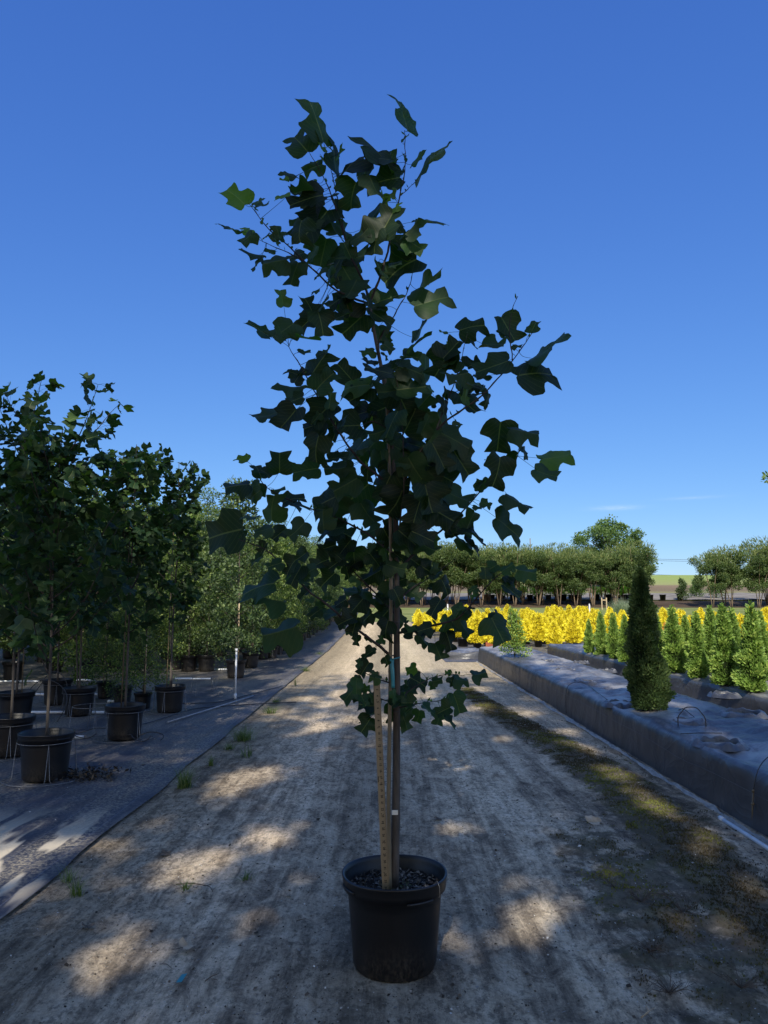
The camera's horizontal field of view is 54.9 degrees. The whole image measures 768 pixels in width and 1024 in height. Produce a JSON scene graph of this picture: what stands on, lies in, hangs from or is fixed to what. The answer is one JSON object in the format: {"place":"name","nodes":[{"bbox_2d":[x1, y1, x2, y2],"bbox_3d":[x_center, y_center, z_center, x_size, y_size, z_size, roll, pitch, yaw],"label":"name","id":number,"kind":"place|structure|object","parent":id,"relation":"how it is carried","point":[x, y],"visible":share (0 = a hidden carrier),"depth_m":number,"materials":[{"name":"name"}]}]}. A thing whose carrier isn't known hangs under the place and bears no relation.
{"place":"outdoors","nodes":[
{"label":"outdoors","id":0,"kind":"place"},
{"bbox_2d":[0,612,357,918],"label":"ground fabric","id":1,"kind":"object","parent":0,"point":[26,871],"visible":0.44,"depth_m":7.02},
{"bbox_2d":[0,508,36,679],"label":"potted tree","id":2,"kind":"object","parent":1,"relation":"on","point":[7,670],"visible":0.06,"depth_m":14.36,"materials":[{"name":"green plant"}]},
{"bbox_2d":[0,456,76,713],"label":"potted tree","id":3,"kind":"object","parent":1,"relation":"on","point":[23,700],"visible":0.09,"depth_m":9.29,"materials":[{"name":"green plant"}]},
{"bbox_2d":[1,737,80,786],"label":"wire pot stand","id":4,"kind":"object","parent":1,"relation":"on","point":[46,766],"visible":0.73,"depth_m":6.10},
{"bbox_2d":[6,532,83,670],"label":"potted tree","id":5,"kind":"object","parent":1,"relation":"on","point":[47,663],"visible":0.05,"depth_m":16.19,"materials":[{"name":"green plant"}]},
{"bbox_2d":[0,370,96,757],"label":"potted tree","id":6,"kind":"object","parent":1,"relation":"on","point":[8,720],"visible":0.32,"depth_m":7.39,"materials":[{"name":"green plant"}]},
{"bbox_2d":[39,504,95,705],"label":"potted tree","id":7,"kind":"object","parent":1,"relation":"on","point":[58,699],"visible":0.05,"depth_m":10.81,"materials":[{"name":"green plant"}]},
{"bbox_2d":[0,372,144,782],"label":"potted tree","id":8,"kind":"object","parent":1,"relation":"on","point":[29,473],"visible":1,"depth_m":6.38,"materials":[{"name":"green plant"}]},
{"bbox_2d":[44,509,126,715],"bbox_3d":[-4.044,1.272,10.091,1.298,2.902,1.243,-7,-10,43],"label":"potted tree","id":9,"kind":"object","parent":1,"relation":"on","point":[85,698],"visible":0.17,"depth_m":9.88,"materials":[{"name":"green plant"}]},
{"bbox_2d":[42,486,135,678],"bbox_3d":[-5.991,1.341,14.919,2.026,3.960,1.972,1,-7,-10],"label":"potted tree","id":10,"kind":"object","parent":1,"relation":"on","point":[73,640],"visible":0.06,"depth_m":14.57,"materials":[{"name":"green plant"}]},
{"bbox_2d":[69,703,108,736],"bbox_3d":[-3.358,2.383,8.511,0.646,0.299,0.646,1,-7,-11],"label":"wire pot stand","id":11,"kind":"object","parent":1,"relation":"on","point":[90,708],"visible":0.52,"depth_m":8.64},
{"bbox_2d":[42,761,143,782],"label":"leaf litter","id":12,"kind":"object","parent":1,"relation":"on","point":[74,774],"visible":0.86,"depth_m":6.32,"materials":[{"name":"brown plant"}]},
{"bbox_2d":[56,528,151,698],"bbox_3d":[-4.409,1.561,11.820,1.411,2.758,1.373,0,-7,2],"label":"potted tree","id":13,"kind":"object","parent":1,"relation":"on","point":[100,691],"visible":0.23,"depth_m":11.56,"materials":[{"name":"green plant"}]},
{"bbox_2d":[68,497,161,670],"bbox_3d":[-5.995,1.533,16.726,2.059,4.024,2.004,-1,-7,4],"label":"potted tree","id":14,"kind":"object","parent":1,"relation":"on","point":[119,608],"visible":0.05,"depth_m":16.55,"materials":[{"name":"green plant"}]},
{"bbox_2d":[74,537,164,702],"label":"potted tree","id":15,"kind":"object","parent":1,"relation":"on","point":[116,693],"visible":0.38,"depth_m":10.99,"materials":[{"name":"green plant"}]},
{"bbox_2d":[93,709,153,742],"bbox_3d":[-2.860,2.341,8.153,0.634,0.293,0.634,6,-9,-40],"label":"wire pot stand","id":16,"kind":"object","parent":1,"relation":"on","point":[137,729],"visible":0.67,"depth_m":7.98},
{"bbox_2d":[81,442,185,740],"bbox_3d":[-2.819,0.849,8.361,1.072,3.314,1.185,-4,-8,27],"label":"potted tree","id":17,"kind":"object","parent":1,"relation":"on","point":[121,725],"visible":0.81,"depth_m":8.26,"materials":[{"name":"green plant"}]},
{"bbox_2d":[100,563,186,708],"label":"potted tree","id":18,"kind":"object","parent":1,"relation":"on","point":[144,695],"visible":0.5,"depth_m":10.53,"materials":[{"name":"green plant"}]},
{"bbox_2d":[108,494,188,662],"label":"potted tree","id":19,"kind":"object","parent":1,"relation":"on","point":[152,503],"visible":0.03,"depth_m":18.56,"materials":[{"name":"green plant"}]},
{"bbox_2d":[133,443,210,712],"bbox_3d":[-2.970,0.898,10.362,1.007,3.711,1.110,0,-7,-3],"label":"potted tree","id":20,"kind":"object","parent":1,"relation":"on","point":[173,696],"visible":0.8,"depth_m":10.38,"materials":[{"name":"green plant"}]},
{"bbox_2d":[140,532,215,669],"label":"potted tree","id":21,"kind":"object","parent":1,"relation":"on","point":[173,655],"visible":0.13,"depth_m":16.70,"materials":[{"name":"green plant"}]},
{"bbox_2d":[142,511,232,671],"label":"potted tree","id":22,"kind":"object","parent":1,"relation":"on","point":[188,661],"visible":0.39,"depth_m":16.28,"materials":[{"name":"green plant"}]},
{"bbox_2d":[160,511,227,665],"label":"potted tree","id":23,"kind":"object","parent":1,"relation":"on","point":[193,653],"visible":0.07,"depth_m":17.21,"materials":[{"name":"green plant"}]},
{"bbox_2d":[164,509,247,671],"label":"potted tree","id":24,"kind":"object","parent":1,"relation":"on","point":[206,662],"visible":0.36,"depth_m":16.25,"materials":[{"name":"green plant"}]},
{"bbox_2d":[179,484,242,654],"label":"potted tree","id":25,"kind":"object","parent":1,"relation":"on","point":[208,504],"visible":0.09,"depth_m":19.44,"materials":[{"name":"green plant"}]},
{"bbox_2d":[143,702,295,724],"bbox_3d":[-2.457,2.728,10.126,0.641,0.014,2.896,-6,-9,38],"label":"drip hose","id":26,"kind":"object","parent":1,"relation":"on","point":[215,706],"visible":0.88,"depth_m":10.56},
{"bbox_2d":[195,554,248,656],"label":"potted tree","id":27,"kind":"object","parent":1,"relation":"on","point":[222,655],"visible":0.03,"depth_m":20.85,"materials":[{"name":"green plant"}]},
{"bbox_2d":[191,476,280,677],"bbox_3d":[-3.031,1.277,15.138,1.889,4.141,1.977,0,-7,0],"label":"potted tree","id":28,"kind":"object","parent":1,"relation":"on","point":[244,510],"visible":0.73,"depth_m":14.95,"materials":[{"name":"green plant"}]},
{"bbox_2d":[213,521,292,667],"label":"potted tree","id":29,"kind":"object","parent":1,"relation":"on","point":[251,661],"visible":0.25,"depth_m":17.27,"materials":[{"name":"green plant"}]},
{"bbox_2d":[225,519,298,658],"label":"potted tree","id":30,"kind":"object","parent":1,"relation":"on","point":[262,654],"visible":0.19,"depth_m":19.93,"materials":[{"name":"green plant"}]},
{"bbox_2d":[240,538,303,658],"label":"potted tree","id":31,"kind":"object","parent":1,"relation":"on","point":[274,654],"visible":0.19,"depth_m":20.23,"materials":[{"name":"green plant"}]},
{"bbox_2d":[254,537,309,653],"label":"potted tree","id":32,"kind":"object","parent":1,"relation":"on","point":[301,621],"visible":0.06,"depth_m":22.00,"materials":[{"name":"green plant"}]},
{"bbox_2d":[280,528,316,632],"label":"potted tree","id":33,"kind":"object","parent":1,"relation":"on","point":[298,542],"visible":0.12,"depth_m":25.41,"materials":[{"name":"green plant"}]},
{"bbox_2d":[295,535,322,640],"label":"potted tree","id":34,"kind":"object","parent":1,"relation":"on","point":[305,543],"visible":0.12,"depth_m":27.16,"materials":[{"name":"green plant"}]},
{"bbox_2d":[297,537,328,640],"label":"potted tree","id":35,"kind":"object","parent":1,"relation":"on","point":[312,554],"visible":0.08,"depth_m":29.02,"materials":[{"name":"green plant"}]},
{"bbox_2d":[0,622,767,1023],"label":"sandy lane","id":36,"kind":"structure","parent":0,"point":[492,966],"depth_m":3.90,"materials":[{"name":"sand"}]},
{"bbox_2d":[54,871,98,897],"bbox_3d":[-1.592,1.921,3.821,0.253,0.113,0.212,0,-7,0],"label":"grass tuft","id":37,"kind":"object","parent":36,"relation":"on","point":[79,893],"visible":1,"depth_m":3.82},
{"bbox_2d":[170,762,204,789],"bbox_3d":[-1.627,2.151,6.057,0.354,0.208,0.374,0,-7,0],"label":"grass tuft","id":38,"kind":"object","parent":36,"relation":"on","point":[183,784],"visible":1,"depth_m":6.03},
{"bbox_2d":[224,723,268,741],"bbox_3d":[-1.526,2.413,8.178,0.674,0.213,0.636,3,-8,-22],"label":"grass tuft","id":39,"kind":"object","parent":36,"relation":"on","point":[243,736],"visible":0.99,"depth_m":8.15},
{"bbox_2d":[0,708,767,1023],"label":"dark debris","id":40,"kind":"object","parent":36,"relation":"on","point":[307,992],"visible":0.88,"depth_m":3.79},
{"bbox_2d":[1,708,767,1023],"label":"pale grit","id":41,"kind":"object","parent":36,"relation":"on","point":[373,854],"visible":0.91,"depth_m":3.67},
{"bbox_2d":[205,94,574,982],"bbox_3d":[0.069,-0.065,3.329,1.693,3.944,0.806,0,-7,0],"label":"potted tree","id":42,"kind":"object","parent":36,"relation":"on","point":[395,932],"visible":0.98,"depth_m":3.29,"materials":[{"name":"green plant"}]},
{"bbox_2d":[373,672,388,889],"bbox_3d":[-0.012,1.131,3.068,0.030,0.914,0.008,-2,-9,-7],"label":"yardstick","id":43,"kind":"object","parent":42,"relation":"on","point":[381,794],"visible":0.91,"depth_m":3.06,"materials":[{"name":"brown wood"}]},
{"bbox_2d":[460,688,767,1022],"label":"moss","id":44,"kind":"object","parent":36,"relation":"on","point":[529,724],"visible":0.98,"depth_m":4.54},
{"bbox_2d":[477,661,767,844],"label":"edge strip","id":45,"kind":"object","parent":36,"relation":"on","point":[705,803],"visible":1,"depth_m":6.61,"materials":[{"name":"plastic"}]},
{"bbox_2d":[493,684,767,906],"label":"soil crumbs","id":46,"kind":"object","parent":36,"relation":"on","point":[653,792],"visible":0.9,"depth_m":5.95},
{"bbox_2d":[615,881,664,905],"bbox_3d":[1.304,1.909,3.726,0.281,0.096,0.224,0,-7,0],"label":"dead weed","id":47,"kind":"object","parent":36,"relation":"on","point":[642,899],"visible":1,"depth_m":3.71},
{"bbox_2d":[621,925,672,957],"bbox_3d":[1.134,1.848,3.186,0.201,0.083,0.288,-4,-8,27],"label":"dead weed","id":48,"kind":"object","parent":36,"relation":"on","point":[657,948],"visible":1,"depth_m":3.15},
{"bbox_2d":[631,959,700,1001],"bbox_3d":[1.081,1.802,2.842,0.260,0.090,0.281,0,-7,0],"label":"dead weed","id":49,"kind":"object","parent":36,"relation":"on","point":[671,991],"visible":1,"depth_m":2.84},
{"bbox_2d":[651,890,715,914],"bbox_3d":[1.430,1.889,3.590,0.280,0.102,0.270,6,-9,-41],"label":"dead weed","id":50,"kind":"object","parent":36,"relation":"on","point":[683,910],"visible":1,"depth_m":3.59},
{"bbox_2d":[697,958,766,996],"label":"dead weed","id":51,"kind":"object","parent":36,"relation":"on","point":[746,985],"visible":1,"depth_m":2.86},
{"bbox_2d":[718,815,767,850],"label":"white pipe","id":52,"kind":"object","parent":36,"relation":"on","point":[744,833],"visible":1,"depth_m":4.79,"materials":[{"name":"plastic"}]},
{"bbox_2d":[0,0,767,574],"label":"sky","id":53,"kind":"structure","parent":0,"point":[604,167],"materials":[{"name":"blue"}]},
{"bbox_2d":[411,622,583,661],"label":"ground","id":54,"kind":"structure","parent":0,"point":[435,638],"depth_m":25.81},
{"bbox_2d":[443,647,478,658],"bbox_3d":[2.293,4.010,21.066,1.154,0.248,1.600,0,-7,0],"label":"raised bed","id":55,"kind":"object","parent":54,"relation":"on","point":[466,653],"visible":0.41,"depth_m":20.28,"materials":[{"name":"fabric"}]},
{"bbox_2d":[467,614,486,647],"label":"golden arborvitae","id":56,"kind":"object","parent":54,"relation":"on","point":[476,639],"visible":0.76,"depth_m":24.41,"materials":[{"name":"yellow plant"}]},
{"bbox_2d":[529,612,547,646],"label":"golden arborvitae","id":57,"kind":"object","parent":54,"relation":"on","point":[537,631],"visible":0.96,"depth_m":25.47,"materials":[{"name":"gold plant"}]},
{"bbox_2d":[543,620,564,644],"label":"golden arborvitae","id":58,"kind":"object","parent":54,"relation":"on","point":[553,634],"visible":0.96,"depth_m":24.26,"materials":[{"name":"gold plant"}]},
{"bbox_2d":[563,616,584,643],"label":"golden arborvitae","id":59,"kind":"object","parent":54,"relation":"on","point":[573,634],"visible":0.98,"depth_m":24.54,"materials":[{"name":"gold plant"}]},
{"bbox_2d":[357,608,761,621],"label":"lawn","id":60,"kind":"structure","parent":0,"point":[408,613],"depth_m":54.45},
{"bbox_2d":[362,575,767,600],"bbox_3d":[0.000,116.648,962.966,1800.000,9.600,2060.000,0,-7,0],"label":"ground","id":61,"kind":"structure","parent":0,"point":[666,584],"depth_m":89.31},
{"bbox_2d":[401,552,444,605],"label":"crepe myrtle","id":62,"kind":"object","parent":61,"relation":"on","point":[424,585],"visible":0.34,"depth_m":59.26,"materials":[{"name":"green plant"}]},
{"bbox_2d":[421,540,460,599],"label":"crepe myrtle","id":63,"kind":"object","parent":61,"relation":"on","point":[441,554],"visible":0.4,"depth_m":59.36,"materials":[{"name":"green plant"}]},
{"bbox_2d":[438,543,478,603],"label":"crepe myrtle","id":64,"kind":"object","parent":61,"relation":"on","point":[462,578],"visible":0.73,"depth_m":59.29,"materials":[{"name":"green plant"}]},
{"bbox_2d":[461,545,499,605],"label":"crepe myrtle","id":65,"kind":"object","parent":61,"relation":"on","point":[490,555],"visible":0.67,"depth_m":59.38,"materials":[{"name":"green plant"}]},
{"bbox_2d":[482,556,515,605],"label":"crepe myrtle","id":66,"kind":"object","parent":61,"relation":"on","point":[496,588],"visible":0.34,"depth_m":59.64,"materials":[{"name":"green plant"}]},
{"bbox_2d":[480,542,518,603],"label":"crepe myrtle","id":67,"kind":"object","parent":61,"relation":"on","point":[495,545],"visible":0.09,"depth_m":61.92,"materials":[{"name":"green plant"}]},
{"bbox_2d":[495,545,535,605],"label":"crepe myrtle","id":68,"kind":"object","parent":61,"relation":"on","point":[509,556],"visible":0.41,"depth_m":59.43,"materials":[{"name":"green plant"}]},
{"bbox_2d":[504,543,541,603],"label":"crepe myrtle","id":69,"kind":"object","parent":61,"relation":"on","point":[528,548],"visible":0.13,"depth_m":61.37,"materials":[{"name":"green plant"}]},
{"bbox_2d":[517,546,556,605],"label":"crepe myrtle","id":70,"kind":"object","parent":61,"relation":"on","point":[540,557],"visible":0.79,"depth_m":59.28,"materials":[{"name":"green plant"}]},
{"bbox_2d":[539,542,575,601],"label":"crepe myrtle","id":71,"kind":"object","parent":61,"relation":"on","point":[553,548],"visible":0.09,"depth_m":64.09,"materials":[{"name":"green plant"}]},
{"bbox_2d":[348,601,767,607],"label":"mulch strip","id":72,"kind":"object","parent":61,"relation":"on","point":[659,604],"visible":0.29,"depth_m":61.31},
{"bbox_2d":[613,538,656,587],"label":"crepe myrtle","id":73,"kind":"object","parent":72,"relation":"on","point":[643,549],"visible":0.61,"depth_m":59.31,"materials":[{"name":"green plant"}]},
{"bbox_2d":[350,592,766,599],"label":"litter strip","id":74,"kind":"object","parent":61,"relation":"on","point":[669,596],"visible":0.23,"depth_m":69.94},
{"bbox_2d":[540,550,576,606],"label":"crepe myrtle","id":75,"kind":"object","parent":61,"relation":"on","point":[559,564],"visible":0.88,"depth_m":59.10,"materials":[{"name":"green plant"}]},
{"bbox_2d":[556,548,593,605],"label":"crepe myrtle","id":76,"kind":"object","parent":61,"relation":"on","point":[572,578],"visible":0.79,"depth_m":59.15,"materials":[{"name":"green plant"}]},
{"bbox_2d":[559,545,597,603],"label":"crepe myrtle","id":77,"kind":"object","parent":61,"relation":"on","point":[582,547],"visible":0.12,"depth_m":61.64,"materials":[{"name":"green plant"}]},
{"bbox_2d":[575,552,610,605],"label":"crepe myrtle","id":78,"kind":"object","parent":61,"relation":"on","point":[587,577],"visible":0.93,"depth_m":59.25,"materials":[{"name":"green plant"}]},
{"bbox_2d":[596,551,633,603],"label":"crepe myrtle","id":79,"kind":"object","parent":61,"relation":"on","point":[620,574],"visible":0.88,"depth_m":59.08,"materials":[{"name":"green plant"}]},
{"bbox_2d":[569,514,662,566],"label":"oak tree","id":80,"kind":"object","parent":61,"relation":"on","point":[605,533],"visible":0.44,"depth_m":90.79,"materials":[{"name":"green plant"}]},
{"bbox_2d":[601,543,640,603],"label":"crepe myrtle","id":81,"kind":"object","parent":61,"relation":"on","point":[611,549],"visible":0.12,"depth_m":62.14,"materials":[{"name":"green plant"}]},
{"bbox_2d":[626,550,658,589],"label":"crepe myrtle","id":82,"kind":"object","parent":61,"relation":"on","point":[651,581],"visible":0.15,"depth_m":61.60,"materials":[{"name":"green plant"}]},
{"bbox_2d":[675,578,691,600],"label":"bush","id":83,"kind":"object","parent":61,"relation":"on","point":[681,591],"visible":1,"depth_m":65.52,"materials":[{"name":"green plant"}]},
{"bbox_2d":[687,579,705,596],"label":"bush","id":84,"kind":"object","parent":61,"relation":"on","point":[698,591],"visible":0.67,"depth_m":69.55,"materials":[{"name":"green plant"}]},
{"bbox_2d":[687,551,730,607],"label":"crepe myrtle","id":85,"kind":"object","parent":61,"relation":"on","point":[721,575],"visible":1,"depth_m":57.48,"materials":[{"name":"green plant"}]},
{"bbox_2d":[702,547,740,604],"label":"crepe myrtle","id":86,"kind":"object","parent":61,"relation":"on","point":[728,572],"visible":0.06,"depth_m":60.57,"materials":[{"name":"green plant"}]},
{"bbox_2d":[706,544,751,606],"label":"crepe myrtle","id":87,"kind":"object","parent":61,"relation":"on","point":[732,567],"visible":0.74,"depth_m":57.81,"materials":[{"name":"green plant"}]},
{"bbox_2d":[732,549,767,607],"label":"crepe myrtle","id":88,"kind":"object","parent":61,"relation":"on","point":[751,577],"visible":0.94,"depth_m":57.42,"materials":[{"name":"green plant"}]},
{"bbox_2d":[739,535,767,604],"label":"crepe myrtle","id":89,"kind":"object","parent":61,"relation":"on","point":[746,545],"visible":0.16,"depth_m":61.73,"materials":[{"name":"green plant"}]},
{"bbox_2d":[753,541,767,578],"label":"crepe myrtle","id":90,"kind":"object","parent":61,"relation":"on","point":[763,548],"visible":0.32,"depth_m":58.04,"materials":[{"name":"green plant"}]},
{"bbox_2d":[600,596,629,614],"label":"ornamental grass","id":91,"kind":"object","parent":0,"point":[618,607],"depth_m":43.37,"materials":[{"name":"silver plant"}]},
{"label":"walkway","id":92,"kind":"structure","parent":0,"visible":0},
{"bbox_2d":[478,646,767,836],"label":"raised bed","id":93,"kind":"object","parent":92,"relation":"on","point":[719,771],"visible":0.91,"depth_m":7.10,"materials":[{"name":"fabric"}]},
{"bbox_2d":[498,606,532,656],"bbox_3d":[2.765,2.529,15.579,0.730,1.119,0.698,0,-7,0],"label":"leafy shrub","id":94,"kind":"object","parent":93,"relation":"on","point":[514,616],"visible":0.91,"depth_m":15.55,"materials":[{"name":"green plant"}]},
{"bbox_2d":[621,566,676,710],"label":"arborvitae","id":95,"kind":"object","parent":93,"relation":"on","point":[646,673],"visible":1,"depth_m":7.87,"materials":[{"name":"green plant"}]},
{"bbox_2d":[547,643,767,719],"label":"raised bed","id":96,"kind":"object","parent":92,"relation":"on","point":[695,688],"visible":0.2,"depth_m":11.26,"materials":[{"name":"fabric"}]},
{"bbox_2d":[583,618,594,652],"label":"arborvitae","id":97,"kind":"object","parent":96,"relation":"on","point":[588,647],"visible":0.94,"depth_m":16.99,"materials":[{"name":"green plant"}]},
{"bbox_2d":[591,611,607,654],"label":"arborvitae","id":98,"kind":"object","parent":96,"relation":"on","point":[599,637],"visible":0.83,"depth_m":16.25,"materials":[{"name":"green plant"}]},
{"bbox_2d":[604,613,619,658],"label":"arborvitae","id":99,"kind":"object","parent":96,"relation":"on","point":[612,638],"visible":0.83,"depth_m":15.26,"materials":[{"name":"green plant"}]},
{"bbox_2d":[615,614,628,662],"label":"arborvitae","id":100,"kind":"object","parent":96,"relation":"on","point":[621,655],"visible":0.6,"depth_m":14.32,"materials":[{"name":"green plant"}]},
{"bbox_2d":[660,604,688,672],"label":"arborvitae","id":101,"kind":"object","parent":96,"relation":"on","point":[674,653],"visible":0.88,"depth_m":12.10,"materials":[{"name":"green plant"}]},
{"bbox_2d":[680,614,689,662],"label":"arborvitae","id":102,"kind":"object","parent":96,"relation":"on","point":[685,624],"visible":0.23,"depth_m":12.79,"materials":[{"name":"green plant"}]},
{"bbox_2d":[683,611,712,678],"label":"arborvitae","id":103,"kind":"object","parent":96,"relation":"on","point":[696,665],"visible":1,"depth_m":11.20,"materials":[{"name":"green plant"}]},
{"bbox_2d":[702,605,715,670],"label":"arborvitae","id":104,"kind":"object","parent":96,"relation":"on","point":[709,624],"visible":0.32,"depth_m":12.18,"materials":[{"name":"green plant"}]},
{"bbox_2d":[708,602,739,685],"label":"arborvitae","id":105,"kind":"object","parent":96,"relation":"on","point":[724,649],"visible":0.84,"depth_m":10.20,"materials":[{"name":"green plant"}]},
{"bbox_2d":[727,606,741,651],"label":"arborvitae","id":106,"kind":"object","parent":96,"relation":"on","point":[736,628],"visible":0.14,"depth_m":11.42,"materials":[{"name":"green plant"}]},
{"bbox_2d":[730,600,767,692],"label":"arborvitae","id":107,"kind":"object","parent":96,"relation":"on","point":[749,672],"visible":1,"depth_m":9.47,"materials":[{"name":"green plant"}]},
{"bbox_2d":[757,610,767,679],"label":"arborvitae","id":108,"kind":"object","parent":96,"relation":"on","point":[764,632],"visible":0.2,"depth_m":10.87,"materials":[{"name":"green plant"}]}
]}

